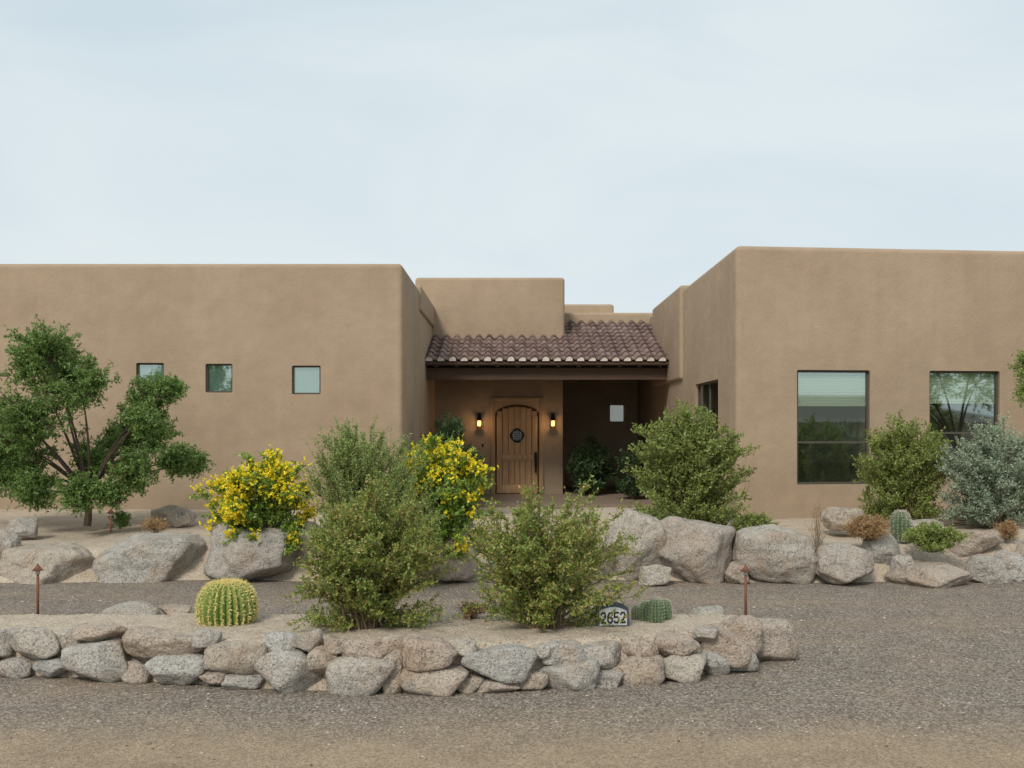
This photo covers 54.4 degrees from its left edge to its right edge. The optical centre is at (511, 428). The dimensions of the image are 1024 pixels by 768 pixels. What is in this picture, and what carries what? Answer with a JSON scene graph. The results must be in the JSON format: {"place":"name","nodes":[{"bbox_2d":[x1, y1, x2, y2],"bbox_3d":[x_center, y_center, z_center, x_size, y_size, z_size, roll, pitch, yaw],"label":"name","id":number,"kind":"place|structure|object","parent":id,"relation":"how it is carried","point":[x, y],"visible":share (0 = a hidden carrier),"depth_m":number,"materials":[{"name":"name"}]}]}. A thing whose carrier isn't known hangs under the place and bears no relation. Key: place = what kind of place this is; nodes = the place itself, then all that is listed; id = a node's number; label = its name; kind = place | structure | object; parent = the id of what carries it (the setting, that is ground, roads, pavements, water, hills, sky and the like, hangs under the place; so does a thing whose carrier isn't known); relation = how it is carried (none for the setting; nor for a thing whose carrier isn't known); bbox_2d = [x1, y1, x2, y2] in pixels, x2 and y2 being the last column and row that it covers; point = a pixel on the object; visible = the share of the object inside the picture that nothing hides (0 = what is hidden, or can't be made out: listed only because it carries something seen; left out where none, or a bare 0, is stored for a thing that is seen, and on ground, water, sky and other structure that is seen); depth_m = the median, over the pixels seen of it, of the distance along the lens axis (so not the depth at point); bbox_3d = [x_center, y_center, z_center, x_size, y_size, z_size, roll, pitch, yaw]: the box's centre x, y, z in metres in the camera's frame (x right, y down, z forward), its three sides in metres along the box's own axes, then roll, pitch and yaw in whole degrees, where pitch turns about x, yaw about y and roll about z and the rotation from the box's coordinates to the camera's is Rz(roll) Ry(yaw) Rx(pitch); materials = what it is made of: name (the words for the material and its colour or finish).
{"place":"outdoors","nodes":[
{"label":"outdoors","id":0,"kind":"place"},
{"bbox_2d":[140,365,162,385],"bbox_3d":[-6.257,-0.895,17.293,0.422,0.422,0.005,0,0,0],"label":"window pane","id":1,"kind":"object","parent":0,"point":[145,370],"visible":0.5,"depth_m":17.29,"materials":[{"name":"glass"}]},
{"bbox_2d":[209,366,230,390],"bbox_3d":[-5.067,-0.872,17.293,0.407,0.438,0.005,0,0,0],"label":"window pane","id":2,"kind":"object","parent":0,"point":[219,378],"visible":1,"depth_m":17.29,"materials":[{"name":"glass"}]},
{"bbox_2d":[295,368,318,392],"bbox_3d":[-3.557,-0.841,17.293,0.438,0.438,0.005,0,0,0],"label":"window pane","id":3,"kind":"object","parent":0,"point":[306,380],"visible":1,"depth_m":17.29,"materials":[{"name":"glass"}]},
{"bbox_2d":[415,278,564,365],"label":"entry tower","id":4,"kind":"structure","parent":0,"point":[496,307],"depth_m":23.60,"materials":[{"name":"beige paint"}]},
{"bbox_2d":[0,563,1023,767],"bbox_3d":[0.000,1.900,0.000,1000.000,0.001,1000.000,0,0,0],"label":"ground","id":5,"kind":"structure","parent":0,"point":[556,751],"depth_m":6.73,"materials":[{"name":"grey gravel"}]},
{"bbox_2d":[32,563,42,613],"bbox_3d":[-4.669,1.613,9.800,0.108,0.573,0.108,0,0,0],"label":"path light","id":6,"kind":"object","parent":5,"relation":"on","point":[37,569],"visible":0.81,"depth_m":9.79,"materials":[{"name":"metal"}]},
{"bbox_2d":[204,522,297,580],"bbox_3d":[-3.256,1.562,12.581,1.247,0.765,0.935,0,0,0],"label":"boulder","id":7,"kind":"object","parent":5,"relation":"on","point":[241,558],"visible":0.73,"depth_m":12.22,"materials":[{"name":"stone"}]},
{"bbox_2d":[0,613,760,690],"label":"island planting bed","id":8,"kind":"object","parent":5,"relation":"on","point":[491,634],"visible":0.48,"depth_m":7.86,"materials":[{"name":"soil"}]},
{"bbox_2d":[194,577,258,626],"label":"golden barrel cactus","id":9,"kind":"object","parent":8,"relation":"on","point":[226,602],"visible":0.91,"depth_m":7.99,"materials":[{"name":"green plant"}]},
{"bbox_2d":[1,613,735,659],"bbox_3d":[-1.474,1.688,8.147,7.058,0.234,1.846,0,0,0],"label":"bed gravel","id":10,"kind":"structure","parent":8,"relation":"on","point":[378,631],"depth_m":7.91,"materials":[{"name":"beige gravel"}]},
{"bbox_2d":[283,465,467,634],"bbox_3d":[-1.134,0.958,7.944,1.290,1.340,1.407,0,0,-39],"label":"creosote bush","id":11,"kind":"object","parent":8,"relation":"on","point":[367,559],"visible":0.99,"depth_m":7.76,"materials":[{"name":"green plant"}]},
{"bbox_2d":[457,598,489,619],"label":"dry grass tuft","id":12,"kind":"object","parent":8,"relation":"on","point":[470,613],"visible":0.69,"depth_m":8.28,"materials":[{"name":"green plant"}]},
{"bbox_2d":[461,474,648,632],"bbox_3d":[0.341,1.004,8.008,1.529,1.278,1.312,0,0,0],"label":"creosote bush","id":13,"kind":"object","parent":8,"relation":"on","point":[540,575],"visible":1,"depth_m":7.80,"materials":[{"name":"green plant"}]},
{"bbox_2d":[596,601,628,626],"bbox_3d":[0.806,1.499,7.982,0.262,0.220,0.060,0,-8,-6],"label":"house number sign","id":14,"kind":"object","parent":8,"relation":"on","point":[622,610],"visible":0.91,"depth_m":7.96,"materials":[{"name":"stone"}]},
{"bbox_2d":[629,596,672,622],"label":"hedgehog cactus","id":15,"kind":"object","parent":8,"relation":"on","point":[654,609],"visible":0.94,"depth_m":8.15,"materials":[{"name":"green plant"}]},
{"bbox_2d":[0,600,798,696],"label":"island stone wall","id":16,"kind":"structure","parent":5,"relation":"on","point":[410,663],"depth_m":7.30,"materials":[{"name":"stone"}]},
{"bbox_2d":[435,380,562,493],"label":"entry wall","id":17,"kind":"structure","parent":5,"relation":"on","point":[467,401],"depth_m":24.40,"materials":[{"name":"brown paint"}]},
{"bbox_2d":[491,397,494,493],"bbox_3d":[-0.465,0.420,24.365,0.110,2.360,0.070,0,0,0],"label":"door surround","id":18,"kind":"object","parent":17,"relation":"attached to","point":[493,438],"visible":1,"depth_m":24.33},
{"bbox_2d":[497,416,501,492],"bbox_3d":[-0.312,0.640,24.360,0.125,1.880,0.019,0,0,0],"label":"door stile","id":19,"kind":"object","parent":17,"relation":"attached to","point":[499,453],"depth_m":24.35,"materials":[{"name":"brown wood"}]},
{"bbox_2d":[503,409,507,484],"bbox_3d":[-0.161,0.545,24.378,0.135,2.070,0.017,0,0,0],"label":"door plank","id":20,"kind":"object","parent":17,"relation":"attached to","point":[505,445],"depth_m":24.37,"materials":[{"name":"brown wood"}]},
{"bbox_2d":[509,407,513,484],"bbox_3d":[-0.018,0.530,24.378,0.135,2.100,0.017,0,0,0],"label":"door plank","id":21,"kind":"object","parent":17,"relation":"attached to","point":[511,446],"depth_m":24.37,"materials":[{"name":"brown wood"}]},
{"bbox_2d":[495,405,538,492],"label":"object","id":22,"kind":"object","parent":17,"relation":"attached to","point":[507,407],"visible":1,"depth_m":24.39,"materials":[{"name":"brown wood"}]},
{"bbox_2d":[514,407,519,484],"bbox_3d":[0.125,0.525,24.378,0.135,2.110,0.017,0,0,0],"label":"door plank","id":23,"kind":"object","parent":17,"relation":"attached to","point":[516,448],"depth_m":24.37,"materials":[{"name":"brown wood"}]},
{"bbox_2d":[495,401,538,412],"bbox_3d":[0.125,-0.530,24.369,1.070,0.300,0.062,0,0,0],"label":"door spandrel","id":24,"kind":"object","parent":17,"relation":"attached to","point":[500,404],"depth_m":24.34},
{"bbox_2d":[520,407,525,484],"bbox_3d":[0.268,0.530,24.378,0.135,2.100,0.017,0,0,0],"label":"door plank","id":25,"kind":"object","parent":17,"relation":"attached to","point":[523,446],"depth_m":24.37,"materials":[{"name":"brown wood"}]},
{"bbox_2d":[526,409,531,484],"bbox_3d":[0.411,0.545,24.378,0.135,2.070,0.017,0,0,0],"label":"door plank","id":26,"kind":"object","parent":17,"relation":"attached to","point":[529,445],"depth_m":24.37,"materials":[{"name":"brown wood"}]},
{"bbox_2d":[532,416,537,492],"bbox_3d":[0.562,0.640,24.360,0.125,1.880,0.019,0,0,0],"label":"door stile","id":27,"kind":"object","parent":17,"relation":"attached to","point":[534,439],"depth_m":24.35,"materials":[{"name":"brown wood"}]},
{"bbox_2d":[539,397,542,491],"bbox_3d":[0.715,0.420,24.365,0.110,2.360,0.070,0,0,0],"label":"door surround","id":28,"kind":"object","parent":17,"relation":"attached to","point":[540,443],"visible":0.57,"depth_m":24.33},
{"bbox_2d":[638,564,671,585],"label":"boulder","id":29,"kind":"object","parent":5,"relation":"on","point":[654,574],"visible":0.94,"depth_m":11.98,"materials":[{"name":"stone"}]},
{"bbox_2d":[724,561,748,583],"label":"boulder","id":30,"kind":"object","parent":5,"relation":"on","point":[733,574],"visible":0.91,"depth_m":12.12,"materials":[{"name":"stone"}]},
{"bbox_2d":[740,564,750,614],"bbox_3d":[2.255,1.603,9.600,0.108,0.593,0.108,0,0,0],"label":"path light","id":31,"kind":"object","parent":5,"relation":"on","point":[745,569],"visible":0.9,"depth_m":9.59,"materials":[{"name":"metal"}]},
{"bbox_2d":[732,524,817,583],"bbox_3d":[3.249,1.565,12.428,1.006,0.731,0.762,0,0,0],"label":"boulder","id":32,"kind":"object","parent":5,"relation":"on","point":[773,553],"visible":0.94,"depth_m":12.13,"materials":[{"name":"stone"}]},
{"bbox_2d":[964,554,1012,583],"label":"boulder","id":33,"kind":"object","parent":5,"relation":"on","point":[983,568],"visible":0.82,"depth_m":12.16,"materials":[{"name":"stone"}]},
{"bbox_2d":[0,507,1023,582],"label":"ground","id":34,"kind":"structure","parent":0,"point":[96,538],"depth_m":13.86,"materials":[{"name":"soil"}]},
{"bbox_2d":[0,530,20,548],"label":"boulder","id":35,"kind":"object","parent":34,"relation":"on","point":[8,539],"visible":0.52,"depth_m":12.61,"materials":[{"name":"stone"}]},
{"bbox_2d":[5,517,37,537],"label":"boulder","id":36,"kind":"object","parent":34,"relation":"on","point":[25,527],"visible":0.88,"depth_m":13.29,"materials":[{"name":"stone"}]},
{"bbox_2d":[0,542,94,584],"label":"boulder","id":37,"kind":"object","parent":34,"relation":"on","point":[59,562],"visible":0.76,"depth_m":12.30,"materials":[{"name":"stone"}]},
{"bbox_2d":[0,313,215,525],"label":"mesquite tree","id":38,"kind":"object","parent":34,"relation":"on","point":[23,435],"visible":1,"depth_m":13.77,"materials":[{"name":"green plant"}]},
{"bbox_2d":[105,509,131,528],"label":"groundcover shrub","id":39,"kind":"object","parent":34,"relation":"on","point":[121,521],"visible":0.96,"depth_m":13.96,"materials":[{"name":"green plant"}]},
{"bbox_2d":[92,532,205,582],"bbox_3d":[-4.561,1.667,12.688,1.281,0.657,0.960,0,0,0],"label":"boulder","id":40,"kind":"object","parent":34,"relation":"on","point":[149,557],"visible":0.9,"depth_m":12.34,"materials":[{"name":"stone"}]},
{"bbox_2d":[138,514,171,532],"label":"dry grass tuft","id":41,"kind":"object","parent":34,"relation":"on","point":[157,525],"visible":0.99,"depth_m":13.57,"materials":[{"name":"brown plant"}]},
{"bbox_2d":[150,504,196,527],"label":"boulder","id":42,"kind":"object","parent":34,"relation":"on","point":[176,516],"visible":0.82,"depth_m":14.56,"materials":[{"name":"stone"}]},
{"bbox_2d":[0,264,434,509],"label":"wing wall","id":43,"kind":"structure","parent":34,"relation":"on","point":[360,335],"depth_m":17.20,"materials":[{"name":"paint"}]},
{"bbox_2d":[416,286,433,326],"bbox_3d":[-2.520,-2.655,22.100,1.360,0.510,3.800,0,0,0],"label":"parapet step","id":44,"kind":"object","parent":43,"relation":"on","point":[426,308],"visible":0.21,"depth_m":21.42,"materials":[{"name":"paint"}]},
{"bbox_2d":[187,444,322,555],"bbox_3d":[-3.297,0.925,12.518,1.729,1.493,1.306,0,0,0],"label":"yellow bells shrub","id":45,"kind":"object","parent":34,"relation":"on","point":[260,495],"visible":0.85,"depth_m":12.39,"materials":[{"name":"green plant"}]},
{"bbox_2d":[296,521,318,565],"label":"boulder","id":46,"kind":"object","parent":34,"relation":"on","point":[300,553],"visible":0.22,"depth_m":12.57,"materials":[{"name":"stone"}]},
{"bbox_2d":[288,414,428,553],"bbox_3d":[-1.798,0.728,11.911,1.686,1.819,1.116,0,0,0],"label":"texas ranger shrub","id":47,"kind":"object","parent":34,"relation":"on","point":[352,471],"visible":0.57,"depth_m":11.74,"materials":[{"name":"green plant"}]},
{"bbox_2d":[347,450,445,563],"bbox_3d":[-1.437,0.991,11.635,1.216,1.491,0.983,0,0,-14],"label":"texas ranger shrub","id":48,"kind":"object","parent":34,"relation":"on","point":[401,491],"visible":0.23,"depth_m":11.54,"materials":[{"name":"green plant"}]},
{"bbox_2d":[424,512,476,581],"bbox_3d":[-0.776,1.458,12.354,0.685,0.895,0.513,0,0,0],"label":"boulder","id":49,"kind":"object","parent":34,"relation":"on","point":[465,571],"visible":0.34,"depth_m":12.15,"materials":[{"name":"stone"}]},
{"bbox_2d":[403,430,498,560],"bbox_3d":[-0.852,0.852,12.262,1.502,1.671,1.164,0,0,0],"label":"yellow bells shrub","id":50,"kind":"object","parent":34,"relation":"on","point":[451,475],"visible":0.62,"depth_m":12.12,"materials":[{"name":"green plant"}]},
{"bbox_2d":[418,411,489,504],"bbox_3d":[-1.127,0.643,18.474,1.476,2.002,1.156,0,0,0],"label":"pygmy palm","id":51,"kind":"object","parent":34,"relation":"on","point":[455,424],"visible":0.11,"depth_m":18.42,"materials":[{"name":"green plant"}]},
{"bbox_2d":[477,486,656,507],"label":"porch floor","id":52,"kind":"structure","parent":34,"relation":"on","point":[609,496],"depth_m":22.44,"materials":[{"name":"beige concrete"}]},
{"bbox_2d":[563,430,619,495],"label":"shrub","id":53,"kind":"object","parent":52,"relation":"on","point":[586,463],"visible":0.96,"depth_m":23.79,"materials":[{"name":"green plant"}]},
{"bbox_2d":[563,380,637,485],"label":"recess back wall","id":54,"kind":"structure","parent":52,"relation":"on","point":[586,405],"depth_m":27.60,"materials":[{"name":"brown paint"}]},
{"bbox_2d":[610,405,622,420],"bbox_3d":[2.920,-0.425,27.905,0.400,0.450,0.010,0,0,0],"label":"recess window glass","id":55,"kind":"object","parent":54,"relation":"attached to","point":[616,412],"visible":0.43,"depth_m":27.90,"materials":[{"name":"glass"}]},
{"bbox_2d":[614,444,652,498],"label":"courtyard shrub","id":56,"kind":"object","parent":52,"relation":"on","point":[627,484],"visible":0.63,"depth_m":22.47,"materials":[{"name":"green plant"}]},
{"bbox_2d":[602,510,666,580],"bbox_3d":[1.556,1.481,12.592,0.845,0.907,0.640,0,0,0],"label":"boulder","id":57,"kind":"object","parent":34,"relation":"on","point":[649,529],"visible":0.69,"depth_m":12.36,"materials":[{"name":"stone"}]},
{"bbox_2d":[619,397,761,526],"bbox_3d":[2.349,0.507,13.473,1.887,1.880,1.669,0,0,0],"label":"jojoba shrub","id":58,"kind":"object","parent":34,"relation":"on","point":[690,461],"visible":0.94,"depth_m":13.09,"materials":[{"name":"green plant"}]},
{"bbox_2d":[658,516,734,583],"bbox_3d":[2.262,1.530,12.448,1.095,0.857,0.828,0,0,0],"label":"boulder","id":59,"kind":"object","parent":34,"relation":"on","point":[695,551],"visible":0.89,"depth_m":12.19,"materials":[{"name":"stone"}]},
{"bbox_2d":[730,511,778,531],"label":"groundcover shrub","id":60,"kind":"object","parent":34,"relation":"on","point":[762,519],"visible":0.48,"depth_m":12.91,"materials":[{"name":"green plant"}]},
{"bbox_2d":[638,246,1023,518],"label":"wing wall","id":61,"kind":"structure","parent":34,"relation":"on","point":[762,325],"depth_m":15.74,"materials":[{"name":"paint"}]},
{"bbox_2d":[427,366,664,367],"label":"porch ceiling","id":62,"kind":"structure","parent":61,"relation":"attached to","point":[545,367],"depth_m":22.20,"materials":[{"name":"brown wood"}]},
{"bbox_2d":[426,325,668,363],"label":"roof deck","id":63,"kind":"structure","parent":62,"relation":"on","point":[494,361],"depth_m":21.71,"materials":[{"name":"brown wood"}]},
{"bbox_2d":[425,320,668,360],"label":"clay tile roof","id":64,"kind":"structure","parent":63,"relation":"on","point":[468,341],"depth_m":22.69,"materials":[{"name":"brown tile"}]},
{"bbox_2d":[425,361,668,364],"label":"eave fascia","id":65,"kind":"structure","parent":63,"relation":"attached to","point":[545,364],"depth_m":21.72,"materials":[{"name":"brown wood"}]},
{"bbox_2d":[426,368,666,379],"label":"porch beam","id":66,"kind":"structure","parent":61,"relation":"attached to","point":[546,373],"depth_m":21.95,"materials":[{"name":"brown wood"}]},
{"bbox_2d":[565,313,651,365],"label":"parapet","id":67,"kind":"structure","parent":61,"relation":"part of","point":[608,317],"depth_m":25.20,"materials":[{"name":"paint"}]},
{"bbox_2d":[565,304,613,312],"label":"wall","id":68,"kind":"structure","parent":67,"relation":"attached to","point":[589,308],"depth_m":27.80,"materials":[{"name":"paint"}]},
{"bbox_2d":[652,285,688,386],"bbox_3d":[4.010,-1.965,22.300,1.180,1.930,4.000,0,0,0],"label":"parapet step","id":69,"kind":"object","parent":61,"relation":"on","point":[667,321],"visible":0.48,"depth_m":21.34,"materials":[{"name":"paint"}]},
{"bbox_2d":[798,375,858,481],"bbox_3d":[5.060,-0.020,16.171,1.193,1.800,0.010,0,0,-6],"label":"window","id":70,"kind":"structure","parent":61,"relation":"attached to","point":[825,462],"depth_m":16.17,"materials":[{"name":"clear glass"}]},
{"bbox_2d":[797,370,868,372],"bbox_3d":[5.060,-0.903,15.746,1.198,0.035,0.060,0,0,-6],"label":"window frame top","id":71,"kind":"object","parent":61,"relation":"attached to","point":[834,371],"depth_m":15.72,"materials":[{"name":"black metal"}]},
{"bbox_2d":[930,384,984,461],"bbox_3d":[7.221,-0.135,16.386,1.180,1.570,0.009,0,0,-6],"label":"room back","id":72,"kind":"object","parent":61,"relation":"attached to","point":[953,417],"visible":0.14,"depth_m":16.39,"materials":[{"name":"paint"}]},
{"bbox_3d":[5.060,-0.020,15.740,1.116,1.730,0.120,0,0,0],"label":"window","id":73,"kind":"object","parent":61,"relation":"attached to","visible":0},
{"bbox_2d":[798,381,864,383],"bbox_3d":[5.060,-0.729,15.770,1.123,0.042,0.010,0,0,-6],"label":"blind slat","id":74,"kind":"object","parent":73,"relation":"attached to","point":[831,382],"visible":1,"depth_m":15.77,"materials":[{"name":"plastic"}]},
{"bbox_2d":[798,384,864,386],"bbox_3d":[5.060,-0.684,15.766,1.123,0.042,0.010,0,0,-6],"label":"blind slat","id":75,"kind":"object","parent":73,"relation":"attached to","point":[831,385],"visible":1,"depth_m":15.76,"materials":[{"name":"plastic"}]},
{"bbox_2d":[798,398,864,400],"bbox_3d":[5.060,-0.459,15.770,1.123,0.042,0.010,0,0,-6],"label":"blind slat","id":76,"kind":"object","parent":73,"relation":"attached to","point":[831,399],"visible":1,"depth_m":15.77,"materials":[{"name":"plastic"}]},
{"bbox_2d":[798,401,864,403],"bbox_3d":[5.060,-0.414,15.766,1.123,0.042,0.010,0,0,-6],"label":"blind slat","id":77,"kind":"object","parent":73,"relation":"attached to","point":[831,402],"visible":1,"depth_m":15.76,"materials":[{"name":"plastic"}]},
{"bbox_2d":[798,395,864,397],"bbox_3d":[5.060,-0.504,15.766,1.123,0.042,0.010,0,0,-6],"label":"blind slat","id":78,"kind":"object","parent":73,"relation":"attached to","point":[830,396],"visible":1,"depth_m":15.76,"materials":[{"name":"plastic"}]},
{"bbox_2d":[798,378,864,380],"bbox_3d":[5.060,-0.774,15.766,1.123,0.042,0.010,0,0,-6],"label":"blind slat","id":79,"kind":"object","parent":73,"relation":"attached to","point":[829,379],"visible":1,"depth_m":15.76,"materials":[{"name":"plastic"}]},
{"bbox_2d":[798,387,864,389],"bbox_3d":[5.060,-0.639,15.770,1.123,0.042,0.010,0,0,-6],"label":"blind slat","id":80,"kind":"object","parent":73,"relation":"attached to","point":[840,388],"visible":1,"depth_m":15.77,"materials":[{"name":"plastic"}]},
{"bbox_2d":[865,373,868,481],"bbox_3d":[5.636,-0.020,15.804,0.035,1.730,0.064,0,0,0],"label":"window frame","id":81,"kind":"object","parent":73,"relation":"attached to","point":[866,406],"visible":0.79,"depth_m":15.77,"materials":[{"name":"brown metal"}]},
{"bbox_3d":[7.220,-0.135,15.956,1.103,1.500,0.118,0,0,0],"label":"window","id":82,"kind":"object","parent":61,"relation":"attached to","visible":0},
{"bbox_2d":[930,376,993,378],"bbox_3d":[7.221,-0.819,15.986,1.110,0.042,0.010,0,0,-6],"label":"blind slat","id":83,"kind":"object","parent":82,"relation":"attached to","point":[961,377],"visible":1,"depth_m":15.98,"materials":[{"name":"plastic"}]},
{"bbox_2d":[930,379,993,381],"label":"blind slat","id":84,"kind":"object","parent":82,"relation":"attached to","point":[961,380],"visible":1,"depth_m":15.98,"materials":[{"name":"plastic"}]},
{"bbox_2d":[930,390,993,392],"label":"blind slat","id":85,"kind":"object","parent":82,"relation":"attached to","point":[961,391],"visible":1,"depth_m":15.98,"materials":[{"name":"plastic"}]},
{"bbox_2d":[930,393,993,395],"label":"blind slat","id":86,"kind":"object","parent":82,"relation":"attached to","point":[961,394],"visible":1,"depth_m":15.98,"materials":[{"name":"fabric"}]},
{"bbox_2d":[930,401,994,403],"bbox_3d":[7.221,-0.417,15.985,1.111,0.035,0.025,0,0,-6],"label":"blind rail","id":87,"kind":"object","parent":82,"relation":"attached to","point":[956,402],"visible":1,"depth_m":15.97,"materials":[{"name":"plastic"}]},
{"bbox_2d":[994,373,997,425],"bbox_3d":[7.790,-0.135,16.019,0.035,1.500,0.064,0,0,0],"label":"window frame","id":88,"kind":"object","parent":82,"relation":"attached to","point":[996,397],"visible":0.64,"depth_m":15.99,"materials":[{"name":"brown metal"}]},
{"bbox_2d":[820,506,864,530],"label":"boulder","id":89,"kind":"object","parent":34,"relation":"on","point":[840,514],"visible":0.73,"depth_m":13.61,"materials":[{"name":"stone"}]},
{"bbox_2d":[816,542,873,584],"bbox_3d":[4.065,1.654,12.161,0.715,0.522,0.538,0,0,0],"label":"boulder","id":90,"kind":"object","parent":34,"relation":"on","point":[840,563],"visible":1,"depth_m":12.01,"materials":[{"name":"stone"}]},
{"bbox_2d":[808,502,834,550],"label":"dry grass tuft","id":91,"kind":"object","parent":90,"relation":"on","point":[817,544],"visible":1,"depth_m":12.19,"materials":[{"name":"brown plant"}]},
{"bbox_2d":[862,533,900,564],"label":"boulder","id":92,"kind":"object","parent":34,"relation":"on","point":[885,551],"visible":0.56,"depth_m":12.48,"materials":[{"name":"stone"}]},
{"bbox_2d":[837,512,892,541],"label":"dry grass tuft","id":93,"kind":"object","parent":92,"relation":"on","point":[864,528],"visible":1,"depth_m":12.42,"materials":[{"name":"brown plant"}]},
{"bbox_2d":[888,510,914,542],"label":"columnar cactus","id":94,"kind":"object","parent":34,"relation":"on","point":[900,521],"visible":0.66,"depth_m":12.82,"materials":[{"name":"green plant"}]},
{"bbox_2d":[890,554,913,568],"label":"boulder","id":95,"kind":"object","parent":34,"relation":"on","point":[898,560],"visible":0.7,"depth_m":12.31,"materials":[{"name":"stone"}]},
{"bbox_2d":[851,409,952,521],"bbox_3d":[5.588,0.554,14.271,1.472,1.667,1.468,0,0,0],"label":"jojoba shrub","id":96,"kind":"object","parent":34,"relation":"on","point":[904,474],"visible":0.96,"depth_m":14.00,"materials":[{"name":"green plant"}]},
{"bbox_2d":[883,559,972,587],"bbox_3d":[5.077,1.792,12.196,0.698,0.319,0.888,0,0,-40],"label":"boulder","id":97,"kind":"object","parent":34,"relation":"on","point":[927,573],"visible":0.94,"depth_m":12.00,"materials":[{"name":"stone"}]},
{"bbox_2d":[901,521,974,553],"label":"groundcover shrub","id":98,"kind":"object","parent":34,"relation":"on","point":[933,537],"visible":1,"depth_m":12.21,"materials":[{"name":"green plant"}]},
{"bbox_2d":[946,529,1003,557],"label":"boulder","id":99,"kind":"object","parent":34,"relation":"on","point":[979,541],"visible":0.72,"depth_m":12.66,"materials":[{"name":"stone"}]},
{"bbox_2d":[933,411,1023,528],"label":"silver sage shrub","id":100,"kind":"object","parent":34,"relation":"on","point":[991,484],"visible":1,"depth_m":13.33,"materials":[{"name":"green plant"}]},
{"bbox_2d":[991,517,1020,539],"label":"dry grass tuft","id":101,"kind":"object","parent":34,"relation":"on","point":[1007,529],"visible":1,"depth_m":12.77,"materials":[{"name":"brown plant"}]},
{"bbox_2d":[994,550,1023,581],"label":"boulder","id":102,"kind":"object","parent":34,"relation":"on","point":[1013,562],"visible":0.59,"depth_m":12.40,"materials":[{"name":"stone"}]},
{"bbox_2d":[1007,349,1023,413],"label":"palo verde tree","id":103,"kind":"object","parent":34,"relation":"on","point":[1019,367],"visible":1,"depth_m":14.26,"materials":[{"name":"green plant"}]},
{"bbox_2d":[0,0,1023,312],"label":"sky","id":104,"kind":"structure","parent":0,"point":[619,151],"materials":[{"name":"white"}]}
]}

